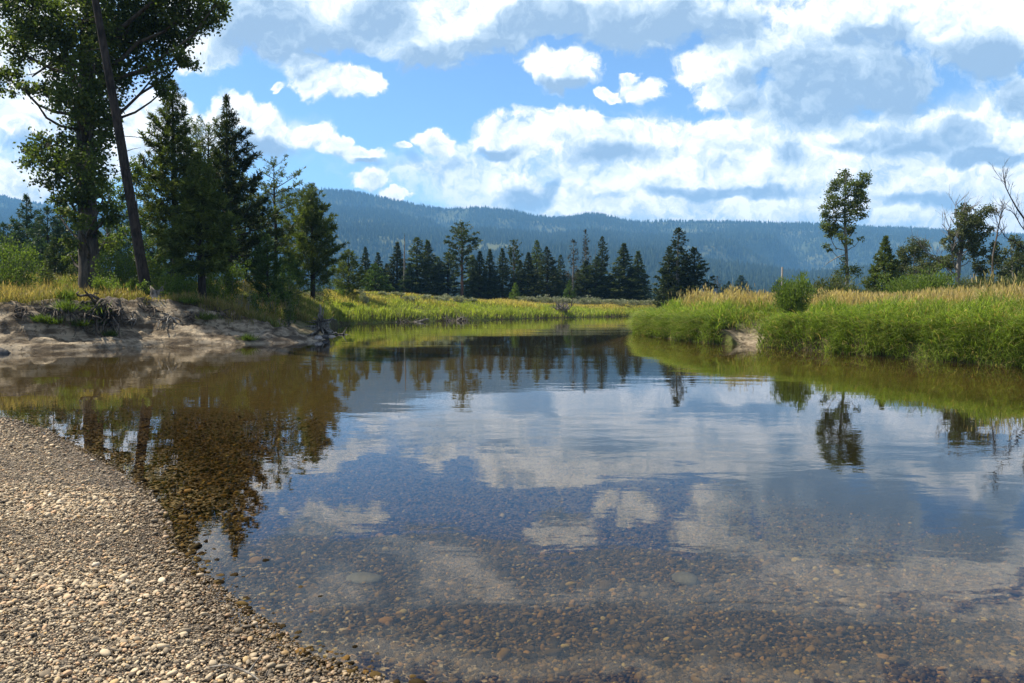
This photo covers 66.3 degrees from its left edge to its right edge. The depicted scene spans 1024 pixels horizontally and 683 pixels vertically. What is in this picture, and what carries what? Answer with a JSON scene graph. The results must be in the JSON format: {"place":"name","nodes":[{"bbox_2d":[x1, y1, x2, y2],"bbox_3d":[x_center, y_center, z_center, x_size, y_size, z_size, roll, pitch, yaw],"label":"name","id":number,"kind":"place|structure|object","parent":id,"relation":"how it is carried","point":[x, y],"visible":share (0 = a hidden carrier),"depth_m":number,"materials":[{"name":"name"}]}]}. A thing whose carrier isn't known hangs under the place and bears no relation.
{"place":"outdoors","nodes":[
{"label":"outdoors","id":0,"kind":"place"},
{"bbox_2d":[0,190,1003,278],"bbox_3d":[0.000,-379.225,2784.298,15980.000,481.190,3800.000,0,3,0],"label":"mountains","id":1,"kind":"structure","parent":0,"point":[758,245],"depth_m":2866.26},
{"bbox_2d":[0,186,1023,293],"bbox_3d":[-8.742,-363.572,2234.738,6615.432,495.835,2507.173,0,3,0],"label":"mountain forest","id":2,"kind":"object","parent":1,"relation":"on","point":[651,247],"visible":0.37,"depth_m":2482.23,"materials":[{"name":"plant"}]},
{"bbox_2d":[0,291,1023,682],"bbox_3d":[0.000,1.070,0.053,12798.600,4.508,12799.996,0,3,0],"label":"ground","id":3,"kind":"structure","parent":0,"point":[946,465],"depth_m":11.68,"materials":[{"name":"gravel"}]},
{"bbox_2d":[4,304,33,322],"bbox_3d":[-17.287,-0.994,27.549,0.907,0.656,0.677,0,3,0],"label":"root tangle","id":4,"kind":"object","parent":3,"relation":"on","point":[19,314],"visible":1,"depth_m":27.57,"materials":[{"name":"grey wood"}]},
{"bbox_2d":[0,234,47,293],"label":"shrub","id":5,"kind":"object","parent":3,"relation":"on","point":[14,269],"visible":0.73,"depth_m":32.77,"materials":[{"name":"green plant"}]},
{"bbox_2d":[0,193,48,274],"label":"pine tree","id":6,"kind":"object","parent":3,"relation":"on","point":[17,225],"visible":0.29,"depth_m":70.97,"materials":[{"name":"green plant"}]},
{"bbox_2d":[33,260,57,285],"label":"shrub","id":7,"kind":"object","parent":3,"relation":"on","point":[50,276],"visible":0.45,"depth_m":37.88,"materials":[{"name":"green plant"}]},
{"bbox_2d":[16,205,77,275],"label":"pine tree","id":8,"kind":"object","parent":3,"relation":"on","point":[43,244],"visible":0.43,"depth_m":67.20,"materials":[{"name":"green plant"}]},
{"bbox_2d":[35,237,75,278],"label":"pine sapling","id":9,"kind":"object","parent":3,"relation":"on","point":[54,260],"visible":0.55,"depth_m":45.67,"materials":[{"name":"green plant"}]},
{"bbox_2d":[34,307,76,322],"bbox_3d":[-16.429,-0.957,28.190,1.390,0.578,0.732,0,3,0],"label":"root tangle","id":10,"kind":"object","parent":3,"relation":"on","point":[49,310],"visible":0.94,"depth_m":28.17,"materials":[{"name":"grey wood"}]},
{"bbox_2d":[39,204,77,276],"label":"pine tree","id":11,"kind":"object","parent":3,"relation":"on","point":[65,219],"visible":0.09,"depth_m":69.02,"materials":[{"name":"green plant"}]},
{"bbox_2d":[45,298,82,311],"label":"grass tussock","id":12,"kind":"object","parent":3,"relation":"on","point":[62,305],"depth_m":28.30,"materials":[{"name":"green plant"}]},
{"bbox_2d":[49,285,83,300],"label":"grass tussock","id":13,"kind":"object","parent":3,"relation":"on","point":[67,295],"depth_m":29.01,"materials":[{"name":"green plant"}]},
{"bbox_2d":[67,301,102,336],"bbox_3d":[-15.817,-0.915,28.869,1.505,1.412,1.199,3,4,44],"label":"root tangle","id":14,"kind":"object","parent":3,"relation":"on","point":[75,313],"visible":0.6,"depth_m":28.83,"materials":[{"name":"brown wood"}]},
{"bbox_2d":[74,300,113,314],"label":"grass tussock","id":15,"kind":"object","parent":3,"relation":"on","point":[89,308],"depth_m":29.23,"materials":[{"name":"green plant"}]},
{"bbox_2d":[71,290,127,337],"bbox_3d":[-15.568,-1.014,29.374,1.960,1.794,2.296,-1,3,-17],"label":"root tangle","id":16,"kind":"object","parent":3,"relation":"on","point":[118,311],"visible":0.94,"depth_m":29.46,"materials":[{"name":"brown wood"}]},
{"bbox_2d":[87,271,127,295],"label":"shrub","id":17,"kind":"object","parent":3,"relation":"on","point":[96,284],"visible":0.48,"depth_m":32.54,"materials":[{"name":"green plant"}]},
{"bbox_2d":[88,237,136,292],"bbox_3d":[-18.358,-3.173,36.290,2.104,3.400,2.984,-1,3,-21],"label":"shrub","id":18,"kind":"object","parent":3,"relation":"on","point":[125,276],"visible":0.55,"depth_m":35.88,"materials":[{"name":"green plant"}]},
{"bbox_2d":[96,173,128,274],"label":"broadleaf tree","id":19,"kind":"object","parent":3,"relation":"on","point":[123,206],"visible":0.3,"depth_m":43.73,"materials":[{"name":"green plant"}]},
{"bbox_2d":[78,0,150,294],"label":"leaning pine tree","id":20,"kind":"object","parent":3,"relation":"on","point":[137,240],"visible":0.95,"depth_m":33.11,"materials":[{"name":"brown plant"}]},
{"bbox_2d":[0,0,233,290],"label":"cottonwood tree","id":21,"kind":"object","parent":3,"relation":"on","point":[132,27],"visible":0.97,"depth_m":36.18,"materials":[{"name":"green plant"}]},
{"bbox_2d":[98,209,135,279],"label":"pine tree","id":22,"kind":"object","parent":3,"relation":"on","point":[118,230],"visible":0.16,"depth_m":61.08,"materials":[{"name":"green plant"}]},
{"bbox_2d":[109,154,165,264],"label":"broadleaf tree","id":23,"kind":"object","parent":3,"relation":"on","point":[121,198],"visible":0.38,"depth_m":46.31,"materials":[{"name":"green plant"}]},
{"bbox_2d":[117,253,169,287],"bbox_3d":[-17.814,-2.989,37.915,2.194,2.524,2.568,0,3,0],"label":"shrub","id":24,"kind":"object","parent":3,"relation":"on","point":[150,268],"visible":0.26,"depth_m":37.72,"materials":[{"name":"green plant"}]},
{"bbox_2d":[136,265,178,296],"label":"shrub","id":25,"kind":"object","parent":3,"relation":"on","point":[164,279],"visible":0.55,"depth_m":33.14,"materials":[{"name":"green plant"}]},
{"bbox_2d":[124,214,196,280],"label":"pine tree","id":26,"kind":"object","parent":3,"relation":"on","point":[154,252],"visible":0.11,"depth_m":58.96,"materials":[{"name":"green plant"}]},
{"bbox_2d":[145,307,181,330],"bbox_3d":[-13.736,-0.885,31.090,1.275,0.941,1.754,0,3,0],"label":"root tangle","id":27,"kind":"object","parent":3,"relation":"on","point":[166,318],"visible":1,"depth_m":31.29,"materials":[{"name":"wood"}]},
{"bbox_2d":[148,233,191,293],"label":"pine sapling","id":28,"kind":"object","parent":3,"relation":"on","point":[159,255],"visible":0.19,"depth_m":38.62,"materials":[{"name":"green plant"}]},
{"bbox_2d":[131,79,219,276],"bbox_3d":[-17.769,-7.912,41.754,4.436,12.064,4.959,0,3,0],"label":"pine tree","id":29,"kind":"object","parent":3,"relation":"on","point":[170,167],"visible":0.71,"depth_m":40.96,"materials":[{"name":"green plant"}]},
{"bbox_2d":[0,271,354,326],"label":"bank grass","id":30,"kind":"structure","parent":3,"relation":"on","point":[309,309],"depth_m":33.51,"materials":[{"name":"plant"}]},
{"bbox_2d":[167,277,197,296],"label":"shrub","id":31,"kind":"object","parent":3,"relation":"on","point":[189,289],"visible":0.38,"depth_m":35.24,"materials":[{"name":"green plant"}]},
{"bbox_2d":[0,416,392,682],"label":"gravel","id":32,"kind":"structure","parent":3,"relation":"on","point":[61,506],"depth_m":4.49,"materials":[{"name":"gravel"}]},
{"bbox_2d":[208,652,270,680],"bbox_3d":[-1.236,1.449,3.522,0.263,0.056,0.203,0,3,0],"label":"dead twig","id":33,"kind":"object","parent":32,"relation":"on","point":[239,668],"visible":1,"depth_m":3.49,"materials":[{"name":"wood"}]},
{"bbox_2d":[159,151,245,298],"bbox_3d":[-13.701,-4.726,34.897,3.636,7.511,3.582,-1,3,-16],"label":"pine tree","id":34,"kind":"object","parent":3,"relation":"on","point":[200,194],"visible":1,"depth_m":34.36,"materials":[{"name":"green plant"}]},
{"bbox_2d":[169,114,250,276],"bbox_3d":[-19.146,-8.613,49.551,5.578,11.819,4.929,0,3,0],"label":"pine tree","id":35,"kind":"object","parent":3,"relation":"on","point":[196,129],"visible":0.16,"depth_m":49.05,"materials":[{"name":"green plant"}]},
{"bbox_2d":[206,272,229,302],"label":"shrub","id":36,"kind":"object","parent":3,"relation":"on","point":[210,290],"visible":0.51,"depth_m":36.32,"materials":[{"name":"green plant"}]},
{"bbox_2d":[210,253,250,303],"bbox_3d":[-14.200,-2.844,38.983,2.202,3.095,2.798,-3,4,-44],"label":"shrub","id":37,"kind":"object","parent":3,"relation":"on","point":[233,286],"visible":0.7,"depth_m":38.88,"materials":[{"name":"green plant"}]},
{"bbox_2d":[203,93,295,291],"bbox_3d":[-15.789,-8.127,44.804,5.706,12.004,5.547,1,3,23],"label":"pine tree","id":38,"kind":"object","parent":3,"relation":"on","point":[228,172],"visible":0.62,"depth_m":44.41,"materials":[{"name":"green plant"}]},
{"bbox_2d":[231,199,272,281],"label":"pine tree","id":39,"kind":"object","parent":3,"relation":"on","point":[255,232],"visible":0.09,"depth_m":59.34,"materials":[{"name":"green plant"}]},
{"bbox_2d":[249,291,270,315],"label":"shrub","id":40,"kind":"object","parent":3,"relation":"on","point":[254,296],"visible":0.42,"depth_m":35.85,"materials":[{"name":"green plant"}]},
{"bbox_2d":[245,233,292,303],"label":"pine sapling","id":41,"kind":"object","parent":3,"relation":"on","point":[265,266],"visible":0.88,"depth_m":40.63,"materials":[{"name":"green plant"}]},
{"bbox_2d":[262,288,280,314],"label":"shrub","id":42,"kind":"object","parent":3,"relation":"on","point":[276,300],"visible":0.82,"depth_m":37.85,"materials":[{"name":"green plant"}]},
{"bbox_2d":[241,154,305,263],"bbox_3d":[-17.244,-8.584,57.634,5.750,10.360,5.489,0,3,0],"label":"pine tree","id":43,"kind":"object","parent":3,"relation":"on","point":[289,201],"visible":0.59,"depth_m":57.51,"materials":[{"name":"green plant"}]},
{"bbox_2d":[263,266,300,302],"bbox_3d":[-12.603,-2.881,42.922,1.894,2.536,2.114,0,3,0],"label":"shrub","id":44,"kind":"object","parent":3,"relation":"on","point":[290,280],"visible":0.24,"depth_m":42.99,"materials":[{"name":"green plant"}]},
{"bbox_2d":[279,291,297,327],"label":"shrub","id":45,"kind":"object","parent":3,"relation":"on","point":[288,311],"visible":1,"depth_m":36.89,"materials":[{"name":"green plant"}]},
{"bbox_2d":[270,252,310,297],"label":"pine sapling","id":46,"kind":"object","parent":3,"relation":"on","point":[289,262],"visible":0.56,"depth_m":47.69,"materials":[{"name":"green plant"}]},
{"bbox_2d":[272,276,310,311],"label":"shrub","id":47,"kind":"object","parent":3,"relation":"on","point":[295,294],"visible":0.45,"depth_m":41.81,"materials":[{"name":"green plant"}]},
{"bbox_2d":[277,182,349,298],"bbox_3d":[-13.963,-6.655,54.752,4.812,8.968,5.099,-2,4,-38],"label":"pine tree","id":48,"kind":"object","parent":3,"relation":"on","point":[309,217],"visible":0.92,"depth_m":53.94,"materials":[{"name":"green plant"}]},
{"bbox_2d":[305,305,335,335],"bbox_3d":[-8.876,-0.931,36.341,1.306,1.587,1.324,-1,3,-22],"label":"driftwood root","id":49,"kind":"object","parent":3,"relation":"on","point":[322,325],"visible":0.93,"depth_m":36.27,"materials":[{"name":"wood"}]},
{"bbox_2d":[308,277,335,305],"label":"shrub","id":50,"kind":"object","parent":3,"relation":"on","point":[324,292],"visible":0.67,"depth_m":57.99,"materials":[{"name":"green plant"}]},
{"bbox_2d":[329,249,368,294],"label":"pine sapling","id":51,"kind":"object","parent":3,"relation":"on","point":[353,263],"visible":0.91,"depth_m":67.53,"materials":[{"name":"green plant"}]},
{"bbox_2d":[354,246,370,291],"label":"spruce tree","id":52,"kind":"object","parent":3,"relation":"on","point":[365,260],"visible":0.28,"depth_m":117.33,"materials":[{"name":"plant"}]},
{"bbox_2d":[345,572,382,584],"bbox_3d":[-0.943,1.507,4.978,0.245,0.074,0.187,0,3,0],"label":"submerged stone","id":53,"kind":"object","parent":3,"relation":"on","point":[360,577],"visible":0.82,"depth_m":4.93,"materials":[{"name":"stone"}]},
{"bbox_2d":[358,263,393,291],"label":"pine sapling","id":54,"kind":"object","parent":3,"relation":"on","point":[384,286],"visible":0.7,"depth_m":83.44,"materials":[{"name":"green plant"}]},
{"bbox_2d":[364,252,391,291],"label":"spruce tree","id":55,"kind":"object","parent":3,"relation":"on","point":[379,263],"visible":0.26,"depth_m":115.29,"materials":[{"name":"plant"}]},
{"bbox_2d":[385,241,408,291],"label":"spruce tree","id":56,"kind":"object","parent":3,"relation":"on","point":[394,265],"visible":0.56,"depth_m":117.02,"materials":[{"name":"plant"}]},
{"bbox_2d":[397,263,422,294],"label":"spruce tree","id":57,"kind":"object","parent":3,"relation":"on","point":[409,277],"visible":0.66,"depth_m":115.02,"materials":[{"name":"plant"}]},
{"bbox_2d":[396,237,434,294],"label":"spruce tree","id":58,"kind":"object","parent":3,"relation":"on","point":[415,266],"visible":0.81,"depth_m":115.95,"materials":[{"name":"plant"}]},
{"bbox_2d":[417,240,444,296],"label":"spruce tree","id":59,"kind":"object","parent":3,"relation":"on","point":[430,260],"visible":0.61,"depth_m":117.99,"materials":[{"name":"green plant"}]},
{"bbox_2d":[430,253,460,296],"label":"pine tree","id":60,"kind":"object","parent":3,"relation":"on","point":[450,278],"visible":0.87,"depth_m":118.10,"materials":[{"name":"green plant"}]},
{"bbox_2d":[443,220,482,295],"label":"pine tree","id":61,"kind":"object","parent":3,"relation":"on","point":[461,244],"visible":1,"depth_m":116.09,"materials":[{"name":"green plant"}]},
{"bbox_2d":[457,254,485,298],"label":"spruce tree","id":62,"kind":"object","parent":3,"relation":"on","point":[465,282],"visible":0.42,"depth_m":119.19,"materials":[{"name":"plant"}]},
{"bbox_2d":[464,251,494,299],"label":"spruce tree","id":63,"kind":"object","parent":3,"relation":"on","point":[478,284],"visible":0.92,"depth_m":117.22,"materials":[{"name":"plant"}]},
{"bbox_2d":[476,249,501,299],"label":"spruce tree","id":64,"kind":"object","parent":3,"relation":"on","point":[489,261],"visible":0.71,"depth_m":118.22,"materials":[{"name":"plant"}]},
{"bbox_2d":[320,288,660,321],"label":"meadow grass","id":65,"kind":"structure","parent":3,"relation":"on","point":[529,306],"depth_m":72.50,"materials":[{"name":"plant"}]},
{"bbox_2d":[487,248,513,299],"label":"spruce tree","id":66,"kind":"object","parent":3,"relation":"on","point":[504,275],"visible":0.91,"depth_m":117.12,"materials":[{"name":"plant"}]},
{"bbox_2d":[0,405,1023,682],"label":"river pebbles","id":67,"kind":"object","parent":3,"relation":"on","point":[300,587],"visible":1,"depth_m":5.28,"materials":[{"name":"stone"}]},
{"bbox_2d":[671,571,698,586],"bbox_3d":[1.173,1.618,5.315,0.185,0.094,0.226,0,3,0],"label":"submerged stone","id":68,"kind":"object","parent":67,"relation":"on","point":[688,579],"visible":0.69,"depth_m":5.26,"materials":[{"name":"stone"}]},
{"bbox_2d":[505,240,523,278],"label":"pine tree","id":69,"kind":"object","parent":3,"relation":"on","point":[516,261],"visible":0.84,"depth_m":119.21,"materials":[{"name":"green plant"}]},
{"bbox_2d":[506,260,531,298],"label":"spruce tree","id":70,"kind":"object","parent":3,"relation":"on","point":[516,274],"visible":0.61,"depth_m":117.20,"materials":[{"name":"green plant"}]},
{"bbox_2d":[511,252,541,300],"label":"spruce tree","id":71,"kind":"object","parent":3,"relation":"on","point":[530,277],"visible":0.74,"depth_m":116.23,"materials":[{"name":"plant"}]},
{"bbox_2d":[526,239,549,300],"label":"pine tree","id":72,"kind":"object","parent":3,"relation":"on","point":[536,255],"visible":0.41,"depth_m":121.13,"materials":[{"name":"green plant"}]},
{"bbox_2d":[532,246,562,296],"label":"pine tree","id":73,"kind":"object","parent":3,"relation":"on","point":[550,272],"visible":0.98,"depth_m":114.16,"materials":[{"name":"green plant"}]},
{"bbox_2d":[544,269,568,298],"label":"spruce tree","id":74,"kind":"object","parent":3,"relation":"on","point":[558,287],"visible":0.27,"depth_m":117.30,"materials":[{"name":"green plant"}]},
{"bbox_2d":[556,254,566,290],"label":"spruce tree","id":75,"kind":"object","parent":3,"relation":"on","point":[560,270],"visible":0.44,"depth_m":119.40,"materials":[{"name":"plant"}]},
{"bbox_2d":[549,298,581,313],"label":"dead root clump","id":76,"kind":"object","parent":3,"relation":"on","point":[558,307],"visible":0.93,"depth_m":83.63,"materials":[{"name":"wood"}]},
{"bbox_2d":[562,280,577,303],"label":"pine sapling","id":77,"kind":"object","parent":3,"relation":"on","point":[570,290],"visible":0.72,"depth_m":99.61,"materials":[{"name":"green plant"}]},
{"bbox_2d":[565,239,580,289],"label":"dying pine tree","id":78,"kind":"object","parent":3,"relation":"on","point":[573,268],"visible":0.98,"depth_m":115.49,"materials":[{"name":"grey plant"}]},
{"bbox_2d":[579,229,590,293],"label":"dying pine tree","id":79,"kind":"object","parent":3,"relation":"on","point":[585,242],"visible":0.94,"depth_m":117.38,"materials":[{"name":"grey plant"}]},
{"bbox_2d":[571,260,605,298],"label":"pine tree","id":80,"kind":"object","parent":3,"relation":"on","point":[579,279],"visible":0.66,"depth_m":116.84,"materials":[{"name":"green plant"}]},
{"bbox_2d":[577,256,612,298],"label":"pine tree","id":81,"kind":"object","parent":3,"relation":"on","point":[595,292],"visible":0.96,"depth_m":116.01,"materials":[{"name":"green plant"}]},
{"bbox_2d":[596,236,609,299],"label":"spruce tree","id":82,"kind":"object","parent":3,"relation":"on","point":[602,252],"visible":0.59,"depth_m":118.25,"materials":[{"name":"plant"}]},
{"bbox_2d":[605,243,646,300],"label":"spruce tree","id":83,"kind":"object","parent":3,"relation":"on","point":[619,270],"visible":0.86,"depth_m":114.82,"materials":[{"name":"plant"}]},
{"bbox_2d":[613,269,648,300],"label":"spruce tree","id":84,"kind":"object","parent":3,"relation":"on","point":[636,295],"visible":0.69,"depth_m":113.86,"materials":[{"name":"plant"}]},
{"bbox_2d":[619,250,654,299],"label":"spruce tree","id":85,"kind":"object","parent":3,"relation":"on","point":[643,275],"visible":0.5,"depth_m":116.15,"materials":[{"name":"plant"}]},
{"bbox_2d":[652,248,685,304],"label":"pine tree","id":86,"kind":"object","parent":3,"relation":"on","point":[663,282],"visible":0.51,"depth_m":92.42,"materials":[{"name":"green plant"}]},
{"bbox_2d":[654,227,697,306],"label":"spruce tree","id":87,"kind":"object","parent":3,"relation":"on","point":[679,261],"visible":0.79,"depth_m":91.08,"materials":[{"name":"green plant"}]},
{"bbox_2d":[675,247,719,301],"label":"pine tree","id":88,"kind":"object","parent":3,"relation":"on","point":[698,276],"visible":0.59,"depth_m":91.07,"materials":[{"name":"green plant"}]},
{"bbox_2d":[731,275,753,293],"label":"spruce tree","id":89,"kind":"object","parent":3,"relation":"on","point":[741,280],"visible":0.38,"depth_m":258.53,"materials":[{"name":"green plant"}]},
{"bbox_2d":[766,271,816,317],"bbox_3d":[11.868,-1.876,33.165,2.074,2.374,2.086,0,3,0],"label":"willow bush","id":90,"kind":"object","parent":3,"relation":"on","point":[792,295],"visible":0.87,"depth_m":32.84,"materials":[{"name":"green plant"}]},
{"bbox_2d":[623,269,1023,366],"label":"reed grass","id":91,"kind":"structure","parent":3,"relation":"on","point":[986,314],"depth_m":26.53,"materials":[{"name":"plant"}]},
{"bbox_2d":[810,271,870,294],"bbox_3d":[18.039,-2.698,43.901,3.325,2.604,3.893,2,4,38],"label":"shrub","id":92,"kind":"object","parent":3,"relation":"on","point":[836,284],"visible":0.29,"depth_m":43.36,"materials":[{"name":"green plant"}]},
{"bbox_2d":[817,168,872,286],"bbox_3d":[24.483,-7.445,57.815,3.809,10.943,3.139,0,3,0],"label":"aspen tree","id":93,"kind":"object","parent":3,"relation":"on","point":[857,190],"visible":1,"depth_m":57.53,"materials":[{"name":"green plant"}]},
{"bbox_2d":[860,235,906,293],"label":"spruce tree","id":94,"kind":"object","parent":3,"relation":"on","point":[883,261],"visible":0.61,"depth_m":61.48,"materials":[{"name":"plant"}]},
{"bbox_2d":[895,235,938,281],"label":"broadleaf tree","id":95,"kind":"object","parent":3,"relation":"on","point":[914,249],"visible":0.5,"depth_m":65.40,"materials":[{"name":"green plant"}]},
{"bbox_2d":[872,261,974,293],"bbox_3d":[23.149,-2.990,44.045,5.816,2.986,5.029,0,3,0],"label":"shrub","id":96,"kind":"object","parent":3,"relation":"on","point":[920,283],"visible":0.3,"depth_m":43.36,"materials":[{"name":"green plant"}]},
{"bbox_2d":[911,187,999,286],"bbox_3d":[31.128,-6.553,55.596,6.409,9.104,3.471,0,3,0],"label":"cottonwood tree","id":97,"kind":"object","parent":3,"relation":"on","point":[966,229],"visible":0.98,"depth_m":55.23,"materials":[{"name":"green plant"}]},
{"bbox_2d":[946,273,997,291],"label":"shrub","id":98,"kind":"object","parent":3,"relation":"on","point":[963,281],"visible":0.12,"depth_m":41.74,"materials":[{"name":"green plant"}]},
{"bbox_2d":[971,240,1013,281],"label":"broadleaf tree","id":99,"kind":"object","parent":3,"relation":"on","point":[998,260],"visible":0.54,"depth_m":54.46,"materials":[{"name":"green plant"}]},
{"bbox_2d":[984,199,1007,284],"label":"bare tree","id":100,"kind":"object","parent":3,"relation":"on","point":[1001,210],"visible":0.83,"depth_m":51.70,"materials":[{"name":"brown plant"}]},
{"bbox_2d":[977,268,1023,288],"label":"shrub","id":101,"kind":"object","parent":3,"relation":"on","point":[1018,280],"visible":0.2,"depth_m":39.85,"materials":[{"name":"plant"}]},
{"bbox_2d":[989,156,1023,248],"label":"bare tree","id":102,"kind":"object","parent":3,"relation":"on","point":[1018,204],"visible":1,"depth_m":46.66,"materials":[{"name":"grey plant"}]},
{"bbox_2d":[994,234,1023,279],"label":"broadleaf tree","id":103,"kind":"object","parent":3,"relation":"on","point":[1019,259],"visible":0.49,"depth_m":57.71,"materials":[{"name":"green plant"}]},
{"bbox_2d":[1006,245,1023,280],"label":"tree","id":104,"kind":"object","parent":3,"relation":"on","point":[1019,267],"visible":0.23,"depth_m":61.57,"materials":[{"name":"plant"}]},
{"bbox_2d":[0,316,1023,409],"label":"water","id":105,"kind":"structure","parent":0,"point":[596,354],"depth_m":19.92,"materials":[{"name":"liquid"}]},
{"bbox_2d":[0,0,1023,233],"label":"sky","id":106,"kind":"structure","parent":0,"point":[733,110],"materials":[{"name":"blue"}]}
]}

